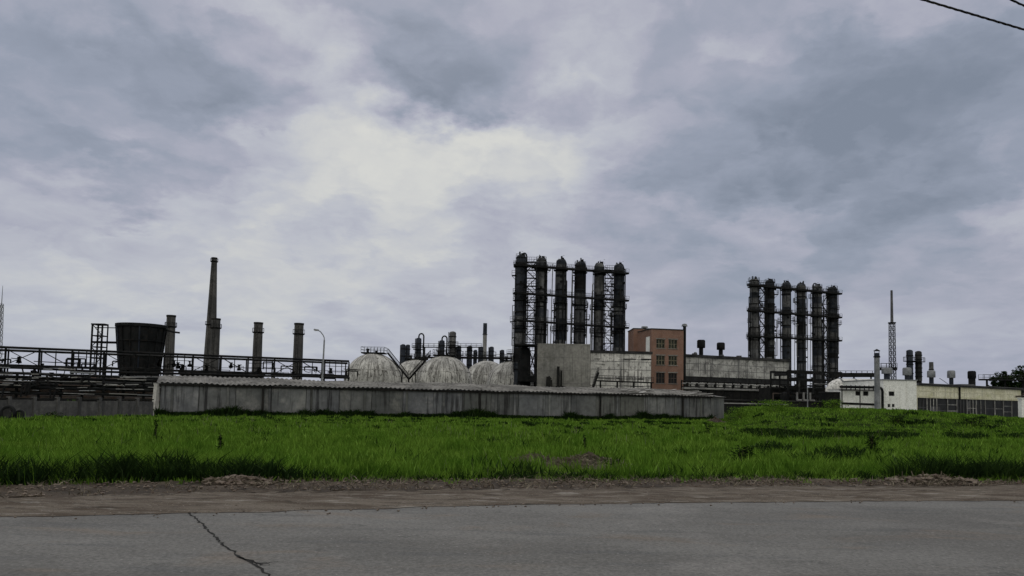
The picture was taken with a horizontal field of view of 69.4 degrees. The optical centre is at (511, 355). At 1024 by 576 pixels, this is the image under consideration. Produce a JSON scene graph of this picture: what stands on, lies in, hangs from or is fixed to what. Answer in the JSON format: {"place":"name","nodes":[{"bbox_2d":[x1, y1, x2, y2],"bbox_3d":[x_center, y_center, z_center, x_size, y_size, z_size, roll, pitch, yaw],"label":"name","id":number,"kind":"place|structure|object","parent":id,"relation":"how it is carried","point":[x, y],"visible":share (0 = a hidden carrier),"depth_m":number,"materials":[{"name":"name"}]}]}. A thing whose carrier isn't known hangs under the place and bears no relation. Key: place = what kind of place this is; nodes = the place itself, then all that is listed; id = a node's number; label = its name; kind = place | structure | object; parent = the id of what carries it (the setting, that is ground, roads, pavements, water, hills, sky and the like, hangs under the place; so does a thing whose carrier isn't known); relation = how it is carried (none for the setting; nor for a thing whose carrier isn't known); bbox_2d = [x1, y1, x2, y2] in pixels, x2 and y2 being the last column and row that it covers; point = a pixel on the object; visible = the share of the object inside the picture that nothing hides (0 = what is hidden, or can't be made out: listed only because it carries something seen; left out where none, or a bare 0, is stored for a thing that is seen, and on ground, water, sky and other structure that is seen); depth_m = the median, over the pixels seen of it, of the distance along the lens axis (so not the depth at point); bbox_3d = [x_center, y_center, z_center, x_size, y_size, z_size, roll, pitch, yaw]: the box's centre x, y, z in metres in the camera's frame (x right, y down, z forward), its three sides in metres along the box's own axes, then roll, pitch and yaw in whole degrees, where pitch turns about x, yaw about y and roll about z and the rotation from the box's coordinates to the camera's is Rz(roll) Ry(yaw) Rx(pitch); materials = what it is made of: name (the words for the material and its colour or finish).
{"place":"outdoors","nodes":[
{"label":"outdoors","id":0,"kind":"place"},
{"bbox_2d":[0,500,1023,575],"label":"road","id":1,"kind":"structure","parent":0,"point":[910,538],"depth_m":8.37,"materials":[{"name":"grey asphalt"}]},
{"bbox_2d":[188,513,275,575],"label":"road crack","id":2,"kind":"object","parent":1,"relation":"on","point":[239,556],"visible":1,"depth_m":7.38,"materials":[{"name":"black asphalt"}]},
{"bbox_2d":[0,484,1023,516],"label":"dirt verge","id":3,"kind":"structure","parent":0,"point":[112,504],"depth_m":11.92,"materials":[{"name":"brown soil"}]},
{"bbox_2d":[0,472,1023,497],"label":"soil strip","id":4,"kind":"object","parent":3,"relation":"on","point":[142,490],"visible":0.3,"depth_m":12.96,"materials":[{"name":"brown soil"}]},
{"bbox_2d":[201,474,278,485],"bbox_3d":[-4.784,2.214,13.024,1.388,0.243,0.764,1,-4,0],"label":"soil heap","id":5,"kind":"object","parent":4,"relation":"on","point":[235,479],"visible":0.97,"depth_m":12.87,"materials":[{"name":"grey gravel"}]},
{"bbox_2d":[0,473,1023,497],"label":"dry stalks","id":6,"kind":"object","parent":4,"relation":"on","point":[638,480],"visible":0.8,"depth_m":13.89,"materials":[{"name":"brown plant"}]},
{"bbox_2d":[4,477,1023,518],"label":"soil clods","id":7,"kind":"object","parent":3,"relation":"on","point":[453,487],"visible":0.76,"depth_m":13.31,"materials":[{"name":"brown soil"}]},
{"bbox_2d":[0,0,1023,387],"label":"sky","id":8,"kind":"structure","parent":0,"point":[369,174],"materials":[{"name":"grey"}]},
{"bbox_2d":[0,400,1023,486],"bbox_3d":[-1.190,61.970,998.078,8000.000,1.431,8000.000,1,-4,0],"label":"ground","id":9,"kind":"structure","parent":0,"point":[868,425],"depth_m":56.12,"materials":[{"name":"green plant"}]},
{"bbox_2d":[0,286,3,363],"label":"lattice mast","id":10,"kind":"object","parent":9,"relation":"on","point":[1,318],"visible":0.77,"depth_m":241.08,"materials":[{"name":"black metal"}]},
{"bbox_2d":[0,405,15,418],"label":"tyre","id":11,"kind":"object","parent":9,"relation":"on","point":[8,411],"visible":0.81,"depth_m":39.49,"materials":[{"name":"black rubber"}]},
{"bbox_2d":[0,396,153,417],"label":"concrete fence","id":12,"kind":"object","parent":9,"relation":"on","point":[33,406],"visible":0.68,"depth_m":45.39,"materials":[{"name":"grey concrete"}]},
{"bbox_2d":[0,372,160,400],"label":"pipe rack","id":13,"kind":"object","parent":9,"relation":"on","point":[39,389],"visible":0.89,"depth_m":85.39,"materials":[{"name":"black metal"}]},
{"bbox_2d":[87,323,108,401],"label":"access tower","id":14,"kind":"structure","parent":9,"relation":"on","point":[100,335],"depth_m":109.56,"materials":[{"name":"black metal"}]},
{"bbox_2d":[93,322,179,400],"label":"cooling tower","id":15,"kind":"structure","parent":9,"relation":"on","point":[140,337],"depth_m":109.72,"materials":[{"name":"black metal"}]},
{"bbox_2d":[152,383,158,415],"bbox_3d":[-25.566,3.344,52.960,0.424,2.627,0.300,1,-4,0],"label":"concrete post","id":16,"kind":"object","parent":9,"relation":"on","point":[155,389],"visible":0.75,"depth_m":52.89,"materials":[{"name":"grey concrete"}]},
{"bbox_2d":[165,315,176,375],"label":"chimney","id":17,"kind":"object","parent":9,"relation":"on","point":[170,323],"visible":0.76,"depth_m":199.62,"materials":[{"name":"concrete"}]},
{"bbox_2d":[0,346,357,400],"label":"pipe bridge","id":18,"kind":"structure","parent":9,"relation":"on","point":[73,369],"depth_m":106.19,"materials":[{"name":"black metal"}]},
{"bbox_2d":[203,257,217,370],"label":"chimney","id":19,"kind":"object","parent":9,"relation":"on","point":[212,306],"visible":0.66,"depth_m":270.34,"materials":[{"name":"concrete"}]},
{"bbox_2d":[209,318,221,370],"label":"chimney","id":20,"kind":"object","parent":9,"relation":"on","point":[215,325],"visible":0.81,"depth_m":219.54,"materials":[{"name":"concrete"}]},
{"bbox_2d":[252,322,263,370],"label":"chimney","id":21,"kind":"object","parent":9,"relation":"on","point":[258,332],"visible":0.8,"depth_m":204.54,"materials":[{"name":"concrete"}]},
{"bbox_2d":[292,323,304,379],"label":"chimney","id":22,"kind":"object","parent":9,"relation":"on","point":[298,333],"visible":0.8,"depth_m":199.47,"materials":[{"name":"concrete"}]},
{"bbox_2d":[344,346,408,382],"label":"spherical tank","id":23,"kind":"object","parent":9,"relation":"on","point":[376,366],"visible":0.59,"depth_m":167.60,"materials":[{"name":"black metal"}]},
{"bbox_2d":[399,353,426,382],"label":"spherical tank","id":24,"kind":"object","parent":9,"relation":"on","point":[410,364],"visible":0.29,"depth_m":193.79,"materials":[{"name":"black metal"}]},
{"bbox_2d":[413,333,424,356],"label":"process vessel","id":25,"kind":"object","parent":9,"relation":"on","point":[418,340],"visible":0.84,"depth_m":219.92,"materials":[{"name":"black metal"}]},
{"bbox_2d":[157,375,723,417],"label":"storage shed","id":26,"kind":"structure","parent":9,"relation":"on","point":[185,393],"depth_m":61.01,"materials":[{"name":"grey concrete"}]},
{"bbox_2d":[409,349,471,383],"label":"spherical tank","id":27,"kind":"object","parent":9,"relation":"on","point":[446,368],"visible":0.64,"depth_m":171.74,"materials":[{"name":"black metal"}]},
{"bbox_2d":[436,335,447,354],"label":"process vessel","id":28,"kind":"object","parent":9,"relation":"on","point":[441,345],"visible":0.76,"depth_m":222.19,"materials":[{"name":"black metal"}]},
{"bbox_2d":[412,343,481,357],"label":"walkway","id":29,"kind":"structure","parent":9,"relation":"on","point":[471,345],"depth_m":223.18,"materials":[{"name":"black metal"}]},
{"bbox_2d":[448,331,458,357],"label":"process vessel","id":30,"kind":"object","parent":9,"relation":"on","point":[452,336],"visible":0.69,"depth_m":223.81,"materials":[{"name":"black metal"}]},
{"bbox_2d":[465,346,474,368],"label":"process vessel","id":31,"kind":"object","parent":9,"relation":"on","point":[469,361],"visible":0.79,"depth_m":225.82,"materials":[{"name":"black metal"}]},
{"bbox_2d":[468,361,497,384],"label":"spherical tank","id":32,"kind":"object","parent":9,"relation":"on","point":[480,371],"visible":0.21,"depth_m":195.17,"materials":[{"name":"silver metal"}]},
{"bbox_2d":[456,354,509,361],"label":"walkway","id":33,"kind":"structure","parent":9,"relation":"on","point":[472,357],"depth_m":213.15,"materials":[{"name":"black metal"}]},
{"bbox_2d":[482,323,486,360],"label":"exhaust stack","id":34,"kind":"object","parent":9,"relation":"on","point":[484,334],"visible":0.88,"depth_m":250.25,"materials":[{"name":"black metal"}]},
{"bbox_2d":[486,355,533,385],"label":"spherical tank","id":35,"kind":"object","parent":9,"relation":"on","point":[500,373],"visible":0.24,"depth_m":187.44,"materials":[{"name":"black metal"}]},
{"bbox_2d":[0,412,1023,474],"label":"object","id":36,"kind":"object","parent":9,"relation":"on","point":[508,435],"visible":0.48,"depth_m":32.60,"materials":[{"name":"green plant"}]},
{"bbox_2d":[510,251,529,384],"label":"distillation column","id":37,"kind":"structure","parent":9,"relation":"on","point":[520,305],"depth_m":180.00,"materials":[{"name":"metal"}]},
{"bbox_2d":[515,338,537,386],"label":"support frame","id":38,"kind":"object","parent":9,"relation":"on","point":[525,378],"visible":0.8,"depth_m":169.10,"materials":[{"name":"black metal"}]},
{"bbox_2d":[525,257,536,386],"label":"stair tower","id":39,"kind":"structure","parent":9,"relation":"on","point":[528,299],"depth_m":179.19,"materials":[{"name":"black metal"}]},
{"bbox_2d":[513,288,628,301],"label":"walkway","id":40,"kind":"structure","parent":39,"relation":"attached to","point":[606,298],"depth_m":182.94,"materials":[{"name":"black metal"}]},
{"bbox_2d":[506,451,564,468],"bbox_3d":[0.523,2.579,18.134,1.990,0.438,1.425,1,-4,0],"label":"brush heap","id":41,"kind":"object","parent":9,"relation":"on","point":[547,459],"visible":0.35,"depth_m":17.96,"materials":[{"name":"brown plant"}]},
{"bbox_2d":[531,255,550,343],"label":"distillation column","id":42,"kind":"structure","parent":9,"relation":"on","point":[541,311],"depth_m":182.30,"materials":[{"name":"metal"}]},
{"bbox_2d":[550,255,567,343],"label":"distillation column","id":43,"kind":"structure","parent":9,"relation":"on","point":[560,310],"depth_m":184.15,"materials":[{"name":"metal"}]},
{"bbox_2d":[537,343,590,387],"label":"concrete block building","id":44,"kind":"structure","parent":9,"relation":"on","point":[563,365],"depth_m":149.97,"materials":[{"name":"grey concrete"}]},
{"bbox_2d":[570,258,589,343],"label":"distillation column","id":45,"kind":"structure","parent":9,"relation":"on","point":[580,311],"depth_m":186.24,"materials":[{"name":"metal"}]},
{"bbox_2d":[552,451,628,469],"bbox_3d":[1.887,2.582,18.173,2.486,0.458,1.546,1,-4,0],"label":"brush heap","id":46,"kind":"object","parent":9,"relation":"on","point":[592,462],"visible":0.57,"depth_m":17.94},
{"bbox_2d":[589,261,608,349],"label":"distillation column","id":47,"kind":"structure","parent":9,"relation":"on","point":[597,336],"depth_m":188.20,"materials":[{"name":"metal"}]},
{"bbox_2d":[603,265,614,350],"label":"stair tower","id":48,"kind":"structure","parent":9,"relation":"on","point":[612,310],"depth_m":187.34,"materials":[{"name":"black metal"}]},
{"bbox_2d":[608,261,626,350],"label":"distillation column","id":49,"kind":"structure","parent":9,"relation":"on","point":[619,284],"depth_m":190.22,"materials":[{"name":"metal"}]},
{"bbox_2d":[513,260,628,274],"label":"walkway","id":50,"kind":"structure","parent":49,"relation":"attached to","point":[546,266],"depth_m":183.22,"materials":[{"name":"black metal"}]},
{"bbox_2d":[513,315,628,328],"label":"walkway","id":51,"kind":"structure","parent":49,"relation":"attached to","point":[575,323],"depth_m":182.39,"materials":[{"name":"black metal"}]},
{"bbox_2d":[590,350,652,387],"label":"panel hall","id":52,"kind":"structure","parent":9,"relation":"on","point":[620,364],"depth_m":156.63,"materials":[{"name":"concrete"}]},
{"bbox_2d":[597,375,653,388],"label":"walkway","id":53,"kind":"structure","parent":9,"relation":"on","point":[616,381],"depth_m":149.74,"materials":[{"name":"black metal"}]},
{"bbox_2d":[628,326,649,350],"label":"brick wing","id":54,"kind":"structure","parent":9,"relation":"on","point":[632,339],"depth_m":170.72,"materials":[{"name":"brown brick"}]},
{"bbox_2d":[637,324,686,390],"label":"brick building","id":55,"kind":"structure","parent":9,"relation":"on","point":[667,347],"depth_m":163.26,"materials":[{"name":"orange brick"}]},
{"bbox_2d":[655,372,665,383],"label":"window","id":56,"kind":"structure","parent":55,"relation":"in","point":[659,375],"depth_m":162.64,"materials":[{"name":"black glass"}]},
{"bbox_2d":[656,338,665,348],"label":"window","id":57,"kind":"structure","parent":55,"relation":"in","point":[660,342],"depth_m":163.11,"materials":[{"name":"black glass"}]},
{"bbox_2d":[656,354,665,365],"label":"window","id":58,"kind":"structure","parent":55,"relation":"in","point":[660,360],"depth_m":162.91,"materials":[{"name":"black glass"}]},
{"bbox_2d":[668,372,677,383],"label":"window","id":59,"kind":"structure","parent":55,"relation":"in","point":[672,376],"depth_m":163.27,"materials":[{"name":"black glass"}]},
{"bbox_2d":[681,380,786,399],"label":"pipe rack","id":60,"kind":"object","parent":9,"relation":"on","point":[724,385],"visible":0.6,"depth_m":162.40,"materials":[{"name":"black metal"}]},
{"bbox_2d":[722,406,751,417],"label":"shrub","id":61,"kind":"object","parent":9,"relation":"on","point":[738,412],"visible":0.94,"depth_m":67.83,"materials":[{"name":"green plant"}]},
{"bbox_2d":[686,340,790,399],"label":"long hall","id":62,"kind":"structure","parent":9,"relation":"on","point":[721,367],"depth_m":171.57,"materials":[{"name":"grey concrete"}]},
{"bbox_2d":[726,445,756,460],"bbox_3d":[5.932,2.613,19.119,1.120,0.600,0.990,3,-4,-34],"label":"shrub","id":63,"kind":"object","parent":9,"relation":"on","point":[744,452],"visible":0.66,"depth_m":19.00,"materials":[{"name":"green plant"}]},
{"bbox_2d":[746,276,762,357],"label":"distillation column","id":64,"kind":"structure","parent":9,"relation":"on","point":[753,342],"depth_m":220.22,"materials":[{"name":"metal"}]},
{"bbox_2d":[747,281,841,294],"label":"walkway","id":65,"kind":"structure","parent":64,"relation":"attached to","point":[777,286],"depth_m":223.97,"materials":[{"name":"black metal"}]},
{"bbox_2d":[759,280,766,357],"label":"stair tower","id":66,"kind":"structure","parent":9,"relation":"on","point":[764,318],"depth_m":221.08,"materials":[{"name":"black metal"}]},
{"bbox_2d":[747,332,841,341],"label":"walkway","id":67,"kind":"structure","parent":66,"relation":"attached to","point":[786,337],"depth_m":222.71,"materials":[{"name":"black metal"}]},
{"bbox_2d":[761,278,778,358],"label":"distillation column","id":68,"kind":"structure","parent":9,"relation":"on","point":[771,343],"depth_m":222.12,"materials":[{"name":"metal"}]},
{"bbox_2d":[748,400,797,409],"bbox_3d":[22.520,4.268,62.895,5.238,1.077,5.727,-1,-4,31],"label":"shrub","id":69,"kind":"object","parent":9,"relation":"on","point":[776,403],"visible":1,"depth_m":62.75,"materials":[{"name":"green plant"}]},
{"bbox_2d":[724,399,822,413],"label":"yard store","id":70,"kind":"structure","parent":9,"relation":"on","point":[730,403],"depth_m":113.51,"materials":[{"name":"concrete"}]},
{"bbox_2d":[777,280,793,385],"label":"distillation column","id":71,"kind":"structure","parent":9,"relation":"on","point":[785,323],"depth_m":224.21,"materials":[{"name":"metal"}]},
{"bbox_2d":[792,281,807,386],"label":"distillation column","id":72,"kind":"structure","parent":9,"relation":"on","point":[801,301],"depth_m":226.06,"materials":[{"name":"metal"}]},
{"bbox_2d":[759,370,841,400],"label":"process rack","id":73,"kind":"object","parent":9,"relation":"on","point":[796,392],"visible":0.52,"depth_m":142.93,"materials":[{"name":"black metal"}]},
{"bbox_2d":[808,283,826,387],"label":"distillation column","id":74,"kind":"structure","parent":9,"relation":"on","point":[817,346],"depth_m":228.01,"materials":[{"name":"metal"}]},
{"bbox_2d":[822,293,829,386],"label":"stair tower","id":75,"kind":"structure","parent":9,"relation":"on","point":[826,320],"depth_m":228.21,"materials":[{"name":"black metal"}]},
{"bbox_2d":[818,392,839,407],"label":"pump house","id":76,"kind":"structure","parent":9,"relation":"on","point":[825,396],"depth_m":116.11,"materials":[{"name":"concrete"}]},
{"bbox_2d":[824,285,841,381],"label":"distillation column","id":77,"kind":"structure","parent":9,"relation":"on","point":[833,305],"depth_m":230.09,"materials":[{"name":"metal"}]},
{"bbox_2d":[747,306,841,318],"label":"walkway","id":78,"kind":"structure","parent":77,"relation":"attached to","point":[790,313],"depth_m":223.51,"materials":[{"name":"black metal"}]},
{"bbox_2d":[817,399,848,408],"bbox_3d":[27.561,4.272,63.895,2.855,1.004,2.646,2,-4,-16],"label":"shrub","id":79,"kind":"object","parent":9,"relation":"on","point":[827,403],"visible":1,"depth_m":63.76,"materials":[{"name":"green plant"}]},
{"bbox_2d":[825,378,872,391],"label":"horizontal tank","id":80,"kind":"object","parent":9,"relation":"on","point":[835,383],"visible":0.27,"depth_m":130.14,"materials":[{"name":"metal"}]},
{"bbox_2d":[829,371,873,378],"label":"pipe bridge","id":81,"kind":"structure","parent":9,"relation":"on","point":[856,374],"depth_m":186.85,"materials":[{"name":"black metal"}]},
{"bbox_2d":[828,368,917,409],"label":"white works","id":82,"kind":"structure","parent":9,"relation":"on","point":[900,393],"depth_m":115.52,"materials":[{"name":"paint"}]},
{"bbox_2d":[839,385,883,408],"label":"wall pipe","id":83,"kind":"object","parent":82,"relation":"attached to","point":[867,388],"depth_m":114.84,"materials":[{"name":"black metal"}]},
{"bbox_2d":[865,433,882,450],"bbox_3d":[11.908,2.959,24.448,0.645,0.802,0.635,-1,-4,26],"label":"shrub","id":84,"kind":"object","parent":9,"relation":"on","point":[871,442],"visible":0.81,"depth_m":24.41,"materials":[{"name":"green plant"}]},
{"bbox_2d":[873,349,879,408],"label":"exhaust stack","id":85,"kind":"object","parent":9,"relation":"on","point":[876,356],"visible":0.94,"depth_m":109.79,"materials":[{"name":"black metal"}]},
{"bbox_2d":[888,290,896,378],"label":"lattice mast","id":86,"kind":"object","parent":9,"relation":"on","point":[891,322],"visible":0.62,"depth_m":150.54,"materials":[{"name":"black metal"}]},
{"bbox_2d":[903,350,915,379],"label":"process vessel","id":87,"kind":"object","parent":9,"relation":"on","point":[909,361],"visible":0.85,"depth_m":199.75,"materials":[{"name":"black metal"}]},
{"bbox_2d":[913,351,924,382],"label":"process vessel","id":88,"kind":"object","parent":9,"relation":"on","point":[918,367],"visible":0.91,"depth_m":200.64,"materials":[{"name":"metal"}]},
{"bbox_2d":[884,471,982,484],"bbox_3d":[8.888,2.606,15.663,2.052,0.288,0.993,1,-4,0],"label":"soil heap","id":89,"kind":"object","parent":9,"relation":"on","point":[932,478],"visible":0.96,"depth_m":15.46,"materials":[{"name":"brown soil"}]},
{"bbox_2d":[902,367,1023,416],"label":"glazed hall","id":90,"kind":"structure","parent":9,"relation":"on","point":[970,397],"depth_m":143.01,"materials":[{"name":"beige concrete"}]},
{"bbox_2d":[917,398,926,410],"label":"window","id":91,"kind":"structure","parent":90,"relation":"in","point":[922,402],"depth_m":135.06,"materials":[{"name":"grey glass"}]},
{"bbox_2d":[927,398,936,411],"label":"window","id":92,"kind":"structure","parent":90,"relation":"in","point":[931,402],"depth_m":136.65,"materials":[{"name":"grey glass"}]},
{"bbox_2d":[937,398,946,411],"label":"window","id":93,"kind":"structure","parent":90,"relation":"in","point":[941,402],"depth_m":138.30,"materials":[{"name":"grey glass"}]},
{"bbox_2d":[947,399,956,411],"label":"window","id":94,"kind":"structure","parent":90,"relation":"in","point":[951,403],"depth_m":140.03,"materials":[{"name":"grey glass"}]},
{"bbox_2d":[957,399,966,413],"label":"window","id":95,"kind":"structure","parent":90,"relation":"in","point":[961,403],"depth_m":141.82,"materials":[{"name":"grey glass"}]},
{"bbox_2d":[967,399,975,413],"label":"window","id":96,"kind":"structure","parent":90,"relation":"in","point":[971,403],"depth_m":143.49,"materials":[{"name":"grey glass"}]},
{"bbox_2d":[976,400,985,414],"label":"window","id":97,"kind":"structure","parent":90,"relation":"in","point":[980,404],"depth_m":145.20,"materials":[{"name":"grey glass"}]},
{"bbox_2d":[985,400,994,415],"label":"window","id":98,"kind":"structure","parent":90,"relation":"in","point":[989,404],"depth_m":146.96,"materials":[{"name":"grey glass"}]},
{"bbox_2d":[994,400,1003,415],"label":"window","id":99,"kind":"structure","parent":90,"relation":"in","point":[998,404],"depth_m":148.70,"materials":[{"name":"grey glass"}]},
{"bbox_2d":[1003,400,1011,416],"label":"window","id":100,"kind":"structure","parent":90,"relation":"in","point":[1007,405],"depth_m":150.41,"materials":[{"name":"grey glass"}]},
{"bbox_2d":[954,417,988,424],"bbox_3d":[34.055,4.931,54.994,3.232,0.678,2.722,1,-4,0],"label":"shrub","id":101,"kind":"object","parent":9,"relation":"on","point":[972,421],"visible":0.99,"depth_m":54.71,"materials":[{"name":"green plant"}]},
{"bbox_2d":[978,374,1023,397],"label":"pipe bridge","id":102,"kind":"structure","parent":9,"relation":"on","point":[1004,380],"depth_m":163.46,"materials":[{"name":"black metal"}]},
{"bbox_2d":[994,371,1020,387],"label":"tree","id":103,"kind":"object","parent":9,"relation":"on","point":[1012,384],"visible":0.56,"depth_m":165.62,"materials":[{"name":"green plant"}]},
{"bbox_2d":[1009,365,1023,397],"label":"tree","id":104,"kind":"object","parent":9,"relation":"on","point":[1019,372],"visible":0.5,"depth_m":171.41,"materials":[{"name":"green plant"}]},
{"bbox_2d":[1017,398,1023,417],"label":"gate pillar","id":105,"kind":"structure","parent":9,"relation":"on","point":[1021,407],"depth_m":111.49,"materials":[{"name":"white paint"}]},
{"bbox_2d":[921,0,1023,30],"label":"overhead cable","id":106,"kind":"object","parent":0,"point":[969,13],"visible":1,"depth_m":11.55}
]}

